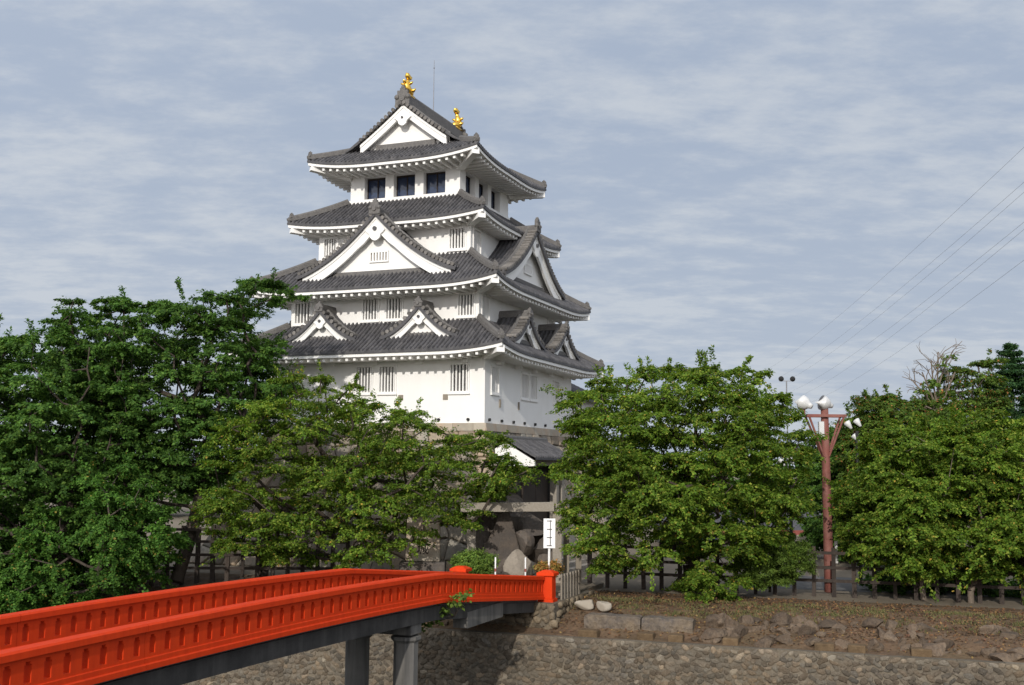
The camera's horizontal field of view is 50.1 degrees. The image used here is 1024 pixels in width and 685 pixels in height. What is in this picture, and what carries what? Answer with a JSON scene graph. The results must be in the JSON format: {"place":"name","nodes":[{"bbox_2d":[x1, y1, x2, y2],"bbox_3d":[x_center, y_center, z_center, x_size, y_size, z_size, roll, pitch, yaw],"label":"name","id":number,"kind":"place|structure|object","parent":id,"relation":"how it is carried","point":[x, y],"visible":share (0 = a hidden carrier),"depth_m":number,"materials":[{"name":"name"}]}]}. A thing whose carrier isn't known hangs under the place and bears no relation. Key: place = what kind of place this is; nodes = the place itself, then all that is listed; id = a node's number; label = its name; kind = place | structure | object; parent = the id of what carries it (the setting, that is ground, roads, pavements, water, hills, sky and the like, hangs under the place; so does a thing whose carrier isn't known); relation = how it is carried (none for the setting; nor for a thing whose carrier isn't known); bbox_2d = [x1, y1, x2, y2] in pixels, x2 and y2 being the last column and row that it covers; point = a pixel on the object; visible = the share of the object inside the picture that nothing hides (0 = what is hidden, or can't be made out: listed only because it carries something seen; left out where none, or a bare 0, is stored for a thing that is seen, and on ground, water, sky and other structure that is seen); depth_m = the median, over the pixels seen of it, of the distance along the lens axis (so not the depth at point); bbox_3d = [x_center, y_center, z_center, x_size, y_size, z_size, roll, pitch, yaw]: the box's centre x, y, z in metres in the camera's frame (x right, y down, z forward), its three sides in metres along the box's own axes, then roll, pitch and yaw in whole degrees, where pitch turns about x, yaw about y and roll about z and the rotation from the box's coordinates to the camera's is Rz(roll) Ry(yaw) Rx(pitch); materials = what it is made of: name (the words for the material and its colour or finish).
{"place":"outdoors","nodes":[
{"label":"outdoors","id":0,"kind":"place"},
{"bbox_2d":[0,0,1023,466],"label":"sky","id":1,"kind":"structure","parent":0,"point":[734,177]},
{"bbox_2d":[2,472,1023,609],"bbox_3d":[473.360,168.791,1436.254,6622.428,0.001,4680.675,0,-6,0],"label":"ground","id":2,"kind":"structure","parent":0,"point":[616,582],"depth_m":45.04,"materials":[{"name":"soil"}]},
{"bbox_2d":[189,67,621,574],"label":"castle tower","id":3,"kind":"structure","parent":2,"relation":"on","point":[429,278],"depth_m":55.35,"materials":[{"name":"white paint"}]},
{"bbox_2d":[292,301,312,325],"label":"window","id":4,"kind":"structure","parent":3,"relation":"in","point":[304,310],"depth_m":57.18,"materials":[{"name":"white paint"}]},
{"bbox_2d":[323,237,338,257],"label":"window","id":5,"kind":"structure","parent":3,"relation":"in","point":[331,244],"depth_m":58.16,"materials":[{"name":"white paint"}]},
{"bbox_2d":[354,365,373,394],"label":"window","id":6,"kind":"structure","parent":3,"relation":"in","point":[366,374],"depth_m":54.40,"materials":[{"name":"white paint"}]},
{"bbox_2d":[360,298,379,322],"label":"window","id":7,"kind":"structure","parent":3,"relation":"in","point":[371,307],"depth_m":55.69,"materials":[{"name":"white paint"}]},
{"bbox_2d":[367,178,385,198],"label":"window","id":8,"kind":"structure","parent":3,"relation":"in","point":[376,187],"depth_m":59.22,"materials":[{"name":"blue glass"}]},
{"bbox_2d":[377,365,396,394],"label":"window","id":9,"kind":"structure","parent":3,"relation":"in","point":[388,372],"depth_m":53.92,"materials":[{"name":"white paint"}]},
{"bbox_2d":[384,296,403,321],"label":"window","id":10,"kind":"structure","parent":3,"relation":"in","point":[395,306],"depth_m":55.19,"materials":[{"name":"white paint"}]},
{"bbox_2d":[396,175,414,196],"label":"window","id":11,"kind":"structure","parent":3,"relation":"in","point":[405,184],"depth_m":58.56,"materials":[{"name":"blue glass"}]},
{"bbox_2d":[426,172,444,193],"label":"window","id":12,"kind":"structure","parent":3,"relation":"in","point":[435,182],"depth_m":57.92,"materials":[{"name":"blue glass"}]},
{"bbox_2d":[447,226,466,251],"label":"window","id":13,"kind":"structure","parent":3,"relation":"in","point":[458,235],"depth_m":55.37,"materials":[{"name":"white paint"}]},
{"bbox_2d":[448,362,469,394],"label":"window","id":14,"kind":"structure","parent":3,"relation":"in","point":[460,372],"depth_m":52.49,"materials":[{"name":"white paint"}]},
{"bbox_2d":[455,292,475,318],"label":"window","id":15,"kind":"structure","parent":3,"relation":"in","point":[468,302],"depth_m":53.71,"materials":[{"name":"white paint"}]},
{"bbox_2d":[473,227,481,254],"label":"window","id":16,"kind":"structure","parent":3,"relation":"in","point":[477,234],"depth_m":55.96,"materials":[{"name":"white paint"}]},
{"bbox_2d":[481,293,489,320],"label":"window","id":17,"kind":"structure","parent":3,"relation":"in","point":[484,298],"depth_m":54.21,"materials":[{"name":"white paint"}]},
{"bbox_2d":[490,365,500,395],"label":"window","id":18,"kind":"structure","parent":3,"relation":"in","point":[495,370],"depth_m":53.16,"materials":[{"name":"white paint"}]},
{"bbox_2d":[520,372,529,400],"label":"window","id":19,"kind":"structure","parent":3,"relation":"in","point":[523,375],"depth_m":56.78,"materials":[{"name":"white paint"}]},
{"bbox_2d":[529,374,538,402],"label":"window","id":20,"kind":"structure","parent":3,"relation":"in","point":[533,381],"depth_m":58.03,"materials":[{"name":"white paint"}]},
{"bbox_2d":[553,380,559,404],"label":"window","id":21,"kind":"structure","parent":3,"relation":"in","point":[555,382],"depth_m":61.23,"materials":[{"name":"white paint"}]},
{"bbox_2d":[0,426,821,518],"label":"wood","id":22,"kind":"object","parent":2,"relation":"on","point":[183,499],"visible":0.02,"depth_m":99.15,"materials":[{"name":"green plant"}]},
{"bbox_2d":[466,525,489,553],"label":"rock pile boulder","id":23,"kind":"object","parent":2,"relation":"on","point":[482,537],"visible":0.3,"depth_m":46.60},
{"bbox_2d":[461,502,561,582],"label":"stone gate","id":24,"kind":"structure","parent":2,"relation":"on","point":[520,507],"depth_m":45.12,"materials":[{"name":"stone"}]},
{"bbox_2d":[495,435,592,573],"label":"roofed gateway","id":25,"kind":"object","parent":2,"relation":"on","point":[541,450],"visible":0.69,"depth_m":53.28,"materials":[{"name":"tile"}]},
{"bbox_2d":[522,473,535,515],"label":"door","id":26,"kind":"structure","parent":25,"relation":"in","point":[528,492],"depth_m":52.45,"materials":[{"name":"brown wood"}]},
{"bbox_2d":[535,473,547,521],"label":"door","id":27,"kind":"structure","parent":25,"relation":"in","point":[541,489],"depth_m":53.99,"materials":[{"name":"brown wood"}]},
{"bbox_2d":[537,551,551,561],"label":"rock pile boulder","id":28,"kind":"object","parent":2,"relation":"on","point":[543,557],"visible":0.34,"depth_m":46.28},
{"bbox_2d":[527,537,551,563],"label":"rock pile boulder","id":29,"kind":"object","parent":28,"relation":"on","point":[538,549],"visible":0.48,"depth_m":46.41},
{"bbox_2d":[516,512,543,547],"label":"rock pile boulder","id":30,"kind":"object","parent":29,"relation":"on","point":[533,525],"visible":0.42,"depth_m":47.12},
{"bbox_2d":[471,496,512,536],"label":"rock pile boulder","id":31,"kind":"object","parent":30,"relation":"on","point":[489,522],"visible":0.12,"depth_m":47.04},
{"bbox_2d":[494,492,523,531],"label":"rock pile boulder","id":32,"kind":"object","parent":30,"relation":"on","point":[516,517],"visible":0.26,"depth_m":47.45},
{"bbox_2d":[563,533,581,581],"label":"timber barrier","id":33,"kind":"object","parent":2,"relation":"on","point":[566,559],"visible":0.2,"depth_m":46.21,"materials":[{"name":"grey wood"}]},
{"bbox_2d":[539,345,834,604],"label":"cherry tree","id":34,"kind":"object","parent":2,"relation":"on","point":[658,490],"visible":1,"depth_m":40.58,"materials":[{"name":"green plant"}]},
{"bbox_2d":[732,528,820,591],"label":"juniper bush","id":35,"kind":"object","parent":2,"relation":"on","point":[780,572],"visible":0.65,"depth_m":41.53,"materials":[{"name":"green plant"}]},
{"bbox_2d":[587,541,1023,604],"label":"lattice fence","id":36,"kind":"object","parent":2,"relation":"on","point":[833,553],"visible":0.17,"depth_m":42.33,"materials":[{"name":"brown wood"}]},
{"bbox_2d":[795,395,846,592],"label":"floodlight pole","id":37,"kind":"object","parent":2,"relation":"on","point":[825,447],"visible":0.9,"depth_m":44.51,"materials":[{"name":"metal"}]},
{"bbox_2d":[796,426,855,561],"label":"broadleaf tree","id":38,"kind":"object","parent":2,"relation":"on","point":[812,527],"visible":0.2,"depth_m":58.36,"materials":[{"name":"green plant"}]},
{"bbox_2d":[818,383,975,561],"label":"broadleaf tree","id":39,"kind":"object","parent":2,"relation":"on","point":[868,409],"visible":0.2,"depth_m":54.06,"materials":[{"name":"green plant"}]},
{"bbox_2d":[859,564,950,594],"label":"shrub","id":40,"kind":"object","parent":2,"relation":"on","point":[902,589],"visible":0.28,"depth_m":43.84,"materials":[{"name":"green plant"}]},
{"bbox_2d":[827,404,987,602],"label":"cherry tree","id":41,"kind":"object","parent":2,"relation":"on","point":[878,491],"visible":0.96,"depth_m":40.29,"materials":[{"name":"green plant"}]},
{"bbox_2d":[903,338,965,459],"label":"bare tree","id":42,"kind":"object","parent":2,"relation":"on","point":[932,381],"visible":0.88,"depth_m":55.51,"materials":[{"name":"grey plant"}]},
{"bbox_2d":[914,407,1023,604],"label":"cherry tree","id":43,"kind":"object","parent":2,"relation":"on","point":[996,530],"visible":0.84,"depth_m":39.48,"materials":[{"name":"green plant"}]},
{"bbox_2d":[915,348,1023,459],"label":"broadleaf tree","id":44,"kind":"object","parent":2,"relation":"on","point":[985,399],"visible":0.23,"depth_m":55.77,"materials":[{"name":"green plant"}]},
{"bbox_2d":[946,568,1020,597],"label":"shrub","id":45,"kind":"object","parent":2,"relation":"on","point":[1007,592],"visible":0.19,"depth_m":42.93,"materials":[{"name":"green plant"}]},
{"bbox_2d":[966,343,1023,544],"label":"conifer","id":46,"kind":"object","parent":2,"relation":"on","point":[1014,372],"visible":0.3,"depth_m":57.69,"materials":[{"name":"green plant"}]},
{"bbox_2d":[968,393,1023,525],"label":"conifer","id":47,"kind":"object","parent":2,"relation":"on","point":[1019,415],"visible":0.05,"depth_m":55.91,"materials":[{"name":"green plant"}]},
{"bbox_2d":[9,570,1023,662],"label":"river bank","id":48,"kind":"structure","parent":0,"point":[746,639],"depth_m":37.77,"materials":[{"name":"soil"}]},
{"bbox_2d":[2,577,69,612],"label":"shrub","id":49,"kind":"object","parent":48,"relation":"on","point":[41,598],"visible":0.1,"depth_m":42.11,"materials":[{"name":"green plant"}]},
{"bbox_2d":[0,313,164,585],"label":"broadleaf tree","id":50,"kind":"object","parent":48,"relation":"on","point":[57,469],"visible":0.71,"depth_m":43.83,"materials":[{"name":"green plant"}]},
{"bbox_2d":[0,449,197,614],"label":"maple tree","id":51,"kind":"object","parent":48,"relation":"on","point":[132,557],"visible":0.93,"depth_m":42.11,"materials":[{"name":"green plant"}]},
{"bbox_2d":[25,267,311,583],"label":"broadleaf tree","id":52,"kind":"object","parent":48,"relation":"on","point":[201,374],"visible":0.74,"depth_m":46.51,"materials":[{"name":"green plant"}]},
{"bbox_2d":[0,524,349,585],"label":"lattice fence","id":53,"kind":"object","parent":48,"relation":"on","point":[212,568],"visible":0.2,"depth_m":46.17,"materials":[{"name":"brown wood"}]},
{"bbox_2d":[178,359,546,576],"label":"cherry tree","id":54,"kind":"object","parent":48,"relation":"on","point":[341,474],"visible":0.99,"depth_m":43.81,"materials":[{"name":"green plant"}]},
{"bbox_2d":[399,517,445,571],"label":"stone monument","id":55,"kind":"object","parent":48,"relation":"on","point":[428,558],"visible":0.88,"depth_m":45.68,"materials":[{"name":"grey stone"}]},
{"bbox_2d":[448,547,499,573],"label":"shrub","id":56,"kind":"object","parent":48,"relation":"on","point":[474,560],"visible":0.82,"depth_m":41.86,"materials":[{"name":"green plant"}]},
{"bbox_2d":[481,512,519,568],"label":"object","id":57,"kind":"object","parent":48,"relation":"on","point":[502,541],"visible":0.51,"depth_m":45.85,"materials":[{"name":"stone"}]},
{"bbox_2d":[491,557,509,574],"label":"rock pile boulder","id":58,"kind":"object","parent":57,"relation":"on","point":[499,570],"visible":0.17,"depth_m":45.14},
{"bbox_2d":[515,530,534,556],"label":"rock pile boulder","id":59,"kind":"object","parent":58,"relation":"on","point":[526,540],"visible":0.69,"depth_m":45.76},
{"bbox_2d":[483,590,596,629],"bbox_3d":[0.505,10.171,41.432,4.304,1.350,5.061,-2,-7,22],"label":"bridge abutment","id":60,"kind":"object","parent":48,"relation":"on","point":[546,615],"visible":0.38,"depth_m":38.80,"materials":[{"name":"stone"}]},
{"bbox_2d":[559,569,579,599],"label":"picket gate","id":61,"kind":"structure","parent":60,"relation":"on","point":[573,582],"depth_m":40.79,"materials":[{"name":"grey wood"}]},
{"bbox_2d":[574,600,593,609],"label":"boulder","id":62,"kind":"object","parent":48,"relation":"on","point":[585,604],"visible":1,"depth_m":39.62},
{"bbox_2d":[183,627,1023,684],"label":"river wall","id":63,"kind":"structure","parent":48,"relation":"on","point":[456,657],"depth_m":36.80,"materials":[{"name":"stone"}]},
{"bbox_2d":[578,628,599,637],"bbox_3d":[2.650,10.045,37.650,0.680,0.360,0.450,-2,-7,22],"label":"concrete block","id":64,"kind":"object","parent":63,"relation":"on","point":[588,632],"depth_m":37.48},
{"bbox_2d":[637,631,654,640],"bbox_3d":[4.535,9.993,37.035,0.550,0.360,0.450,-2,-7,18],"label":"concrete block","id":65,"kind":"object","parent":63,"relation":"on","point":[647,636],"depth_m":36.85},
{"bbox_2d":[668,633,683,642],"bbox_3d":[5.503,9.966,36.719,0.500,0.360,0.450,-1,-7,16],"label":"concrete block","id":66,"kind":"object","parent":63,"relation":"on","point":[675,637],"depth_m":36.53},
{"bbox_2d":[722,636,739,645],"bbox_3d":[7.233,9.918,36.154,0.520,0.360,0.450,-2,-7,18],"label":"concrete block","id":67,"kind":"object","parent":63,"relation":"on","point":[730,640],"depth_m":35.97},
{"bbox_2d":[814,642,833,651],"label":"concrete block","id":68,"kind":"structure","parent":63,"relation":"on","point":[823,646],"depth_m":35.05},
{"bbox_2d":[848,643,865,653],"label":"concrete block","id":69,"kind":"structure","parent":63,"relation":"on","point":[856,648],"depth_m":34.74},
{"bbox_2d":[910,647,931,656],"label":"concrete block","id":70,"kind":"structure","parent":63,"relation":"on","point":[919,652],"depth_m":34.14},
{"bbox_2d":[596,601,611,611],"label":"boulder","id":71,"kind":"object","parent":48,"relation":"on","point":[603,606],"visible":1,"depth_m":39.36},
{"bbox_2d":[584,612,643,630],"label":"concrete slab","id":72,"kind":"structure","parent":48,"relation":"on","point":[593,620],"depth_m":38.02,"materials":[{"name":"concrete"}]},
{"bbox_2d":[641,615,696,633],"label":"concrete slab","id":73,"kind":"structure","parent":48,"relation":"on","point":[672,624],"depth_m":37.42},
{"bbox_2d":[705,614,720,627],"bbox_3d":[6.962,9.615,37.557,0.630,0.596,0.453,-1,-6,12],"label":"bank stone","id":74,"kind":"object","parent":48,"relation":"on","point":[711,620],"visible":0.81,"depth_m":37.43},
{"bbox_2d":[703,628,727,639],"bbox_3d":[6.826,9.793,36.636,0.731,0.461,0.827,-3,-7,31],"label":"bank stone","id":75,"kind":"object","parent":48,"relation":"on","point":[710,633],"visible":0.88,"depth_m":36.44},
{"bbox_2d":[716,613,726,627],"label":"bank stone","id":76,"kind":"object","parent":48,"relation":"on","point":[720,622],"visible":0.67,"depth_m":37.41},
{"bbox_2d":[433,589,1023,657],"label":"fallen leaves","id":77,"kind":"object","parent":48,"relation":"on","point":[821,606],"visible":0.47,"depth_m":38.50,"materials":[{"name":"brown plant"}]},
{"bbox_2d":[723,619,739,626],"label":"bank stone","id":78,"kind":"object","parent":48,"relation":"on","point":[731,623],"visible":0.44,"depth_m":37.22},
{"bbox_2d":[732,625,747,637],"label":"bank stone","id":79,"kind":"object","parent":48,"relation":"on","point":[741,630],"visible":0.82,"depth_m":36.53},
{"bbox_2d":[737,615,755,623],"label":"bank stone","id":80,"kind":"object","parent":48,"relation":"on","point":[747,619],"visible":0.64,"depth_m":37.48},
{"bbox_2d":[747,625,766,632],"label":"bank stone","id":81,"kind":"object","parent":48,"relation":"on","point":[753,628],"visible":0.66,"depth_m":36.77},
{"bbox_2d":[754,637,771,647],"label":"bank stone","id":82,"kind":"object","parent":48,"relation":"on","point":[765,642],"visible":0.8,"depth_m":35.62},
{"bbox_2d":[770,612,792,625],"bbox_3d":[9.198,9.569,37.246,0.840,0.787,0.481,0,-6,1],"label":"bank stone","id":83,"kind":"object","parent":48,"relation":"on","point":[782,619],"visible":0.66,"depth_m":37.12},
{"bbox_2d":[775,627,789,633],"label":"bank stone","id":84,"kind":"object","parent":48,"relation":"on","point":[781,630],"visible":0.68,"depth_m":36.39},
{"bbox_2d":[775,634,792,644],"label":"bank stone","id":85,"kind":"object","parent":48,"relation":"on","point":[785,639],"visible":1,"depth_m":35.84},
{"bbox_2d":[570,594,1023,636],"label":"grass tufts","id":86,"kind":"object","parent":48,"relation":"on","point":[827,612],"visible":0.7,"depth_m":38.49,"materials":[{"name":"green plant"}]},
{"bbox_2d":[792,615,806,622],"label":"bank stone","id":87,"kind":"object","parent":48,"relation":"on","point":[800,618],"visible":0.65,"depth_m":37.30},
{"bbox_2d":[798,625,815,636],"bbox_3d":[9.754,9.633,36.355,0.711,0.504,0.235,2,-6,-12],"label":"bank stone","id":88,"kind":"object","parent":48,"relation":"on","point":[805,629],"visible":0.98,"depth_m":36.26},
{"bbox_2d":[803,620,819,630],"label":"bank stone","id":89,"kind":"object","parent":48,"relation":"on","point":[812,624],"visible":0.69,"depth_m":36.55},
{"bbox_2d":[804,637,822,646],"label":"bank stone","id":90,"kind":"object","parent":48,"relation":"on","point":[809,642],"visible":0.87,"depth_m":35.53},
{"bbox_2d":[818,619,837,627],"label":"bank stone","id":91,"kind":"object","parent":48,"relation":"on","point":[827,623],"visible":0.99,"depth_m":36.79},
{"bbox_2d":[835,639,849,648],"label":"bank stone","id":92,"kind":"object","parent":48,"relation":"on","point":[843,643],"visible":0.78,"depth_m":35.34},
{"bbox_2d":[861,618,883,627],"bbox_3d":[12.061,9.408,36.520,0.778,0.431,0.453,1,-6,-7],"label":"bank stone","id":93,"kind":"object","parent":48,"relation":"on","point":[871,622],"visible":0.84,"depth_m":36.40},
{"bbox_2d":[867,638,878,651],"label":"bank stone","id":94,"kind":"object","parent":48,"relation":"on","point":[873,644],"visible":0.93,"depth_m":34.92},
{"bbox_2d":[883,629,898,641],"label":"bank stone","id":95,"kind":"object","parent":48,"relation":"on","point":[889,635],"visible":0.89,"depth_m":35.45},
{"bbox_2d":[885,620,897,628],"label":"bank stone","id":96,"kind":"object","parent":48,"relation":"on","point":[891,624],"visible":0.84,"depth_m":36.23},
{"bbox_2d":[906,624,919,631],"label":"bank stone","id":97,"kind":"object","parent":48,"relation":"on","point":[914,627],"visible":0.66,"depth_m":35.94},
{"bbox_2d":[916,622,937,631],"bbox_3d":[13.570,9.515,36.036,0.897,0.553,0.355,-4,-8,38],"label":"bank stone","id":98,"kind":"object","parent":48,"relation":"on","point":[922,626],"visible":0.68,"depth_m":35.91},
{"bbox_2d":[922,642,946,656],"bbox_3d":[13.269,9.698,34.412,0.610,0.517,0.694,-5,-8,39],"label":"bank stone","id":99,"kind":"object","parent":48,"relation":"on","point":[938,649],"visible":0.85,"depth_m":34.27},
{"bbox_2d":[934,639,954,649],"bbox_3d":[13.683,9.624,34.641,0.666,0.490,0.314,0,-6,8],"label":"bank stone","id":100,"kind":"object","parent":48,"relation":"on","point":[949,643],"visible":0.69,"depth_m":34.56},
{"bbox_2d":[978,625,996,634],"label":"bank stone","id":101,"kind":"object","parent":48,"relation":"on","point":[986,629],"visible":0.99,"depth_m":35.25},
{"bbox_2d":[981,647,996,657],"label":"bank stone","id":102,"kind":"object","parent":48,"relation":"on","point":[985,652],"visible":0.82,"depth_m":33.86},
{"bbox_2d":[989,653,1012,661],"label":"bank stone","id":103,"kind":"object","parent":48,"relation":"on","point":[1004,657],"visible":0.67,"depth_m":33.53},
{"bbox_2d":[999,631,1019,638],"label":"bank stone","id":104,"kind":"object","parent":48,"relation":"on","point":[1012,635],"visible":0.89,"depth_m":34.94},
{"bbox_2d":[1005,647,1023,654],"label":"bank stone","id":105,"kind":"object","parent":48,"relation":"on","point":[1017,650],"visible":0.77,"depth_m":33.63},
{"bbox_2d":[1009,652,1023,661],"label":"bank stone","id":106,"kind":"object","parent":48,"relation":"on","point":[1018,656],"visible":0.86,"depth_m":33.48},
{"bbox_2d":[556,581,603,598],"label":"path","id":107,"kind":"structure","parent":0,"point":[588,586],"depth_m":43.95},
{"bbox_2d":[503,549,532,575],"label":"boulder","id":108,"kind":"object","parent":107,"relation":"on","point":[514,563],"visible":0.81,"depth_m":42.74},
{"bbox_2d":[543,518,554,569],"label":"notice board","id":109,"kind":"object","parent":107,"relation":"on","point":[549,535],"visible":0.84,"depth_m":40.98,"materials":[{"name":"white paint"}]},
{"bbox_2d":[533,559,564,577],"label":"shrub","id":110,"kind":"object","parent":107,"relation":"on","point":[544,565],"visible":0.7,"depth_m":40.99,"materials":[{"name":"orange plant"}]},
{"bbox_2d":[651,508,803,546],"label":"house","id":111,"kind":"structure","parent":0,"point":[797,530],"depth_m":65.55,"materials":[{"name":"concrete"}]},
{"bbox_2d":[796,504,821,541],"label":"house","id":112,"kind":"structure","parent":0,"point":[798,537],"depth_m":73.04,"materials":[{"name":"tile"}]},
{"bbox_2d":[765,574,1017,597],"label":"road","id":113,"kind":"structure","parent":0,"point":[820,586],"depth_m":45.72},
{"bbox_2d":[844,418,862,579],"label":"floodlight pole","id":114,"kind":"object","parent":113,"relation":"on","point":[857,422],"visible":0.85,"depth_m":47.35,"materials":[{"name":"metal"}]},
{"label":"embankment","id":115,"kind":"structure","parent":0,"visible":0},
{"bbox_2d":[0,566,558,684],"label":"red bridge","id":116,"kind":"structure","parent":115,"relation":"on","point":[181,635],"depth_m":24.27,"materials":[{"name":"paint"}]},
{"bbox_2d":[421,588,474,632],"bbox_3d":[-2.058,7.796,31.860,1.963,1.348,0.841,-1,-6,11],"label":"creeper","id":117,"kind":"object","parent":116,"relation":"attached to","point":[453,602],"visible":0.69,"depth_m":31.74,"materials":[{"name":"green plant"}]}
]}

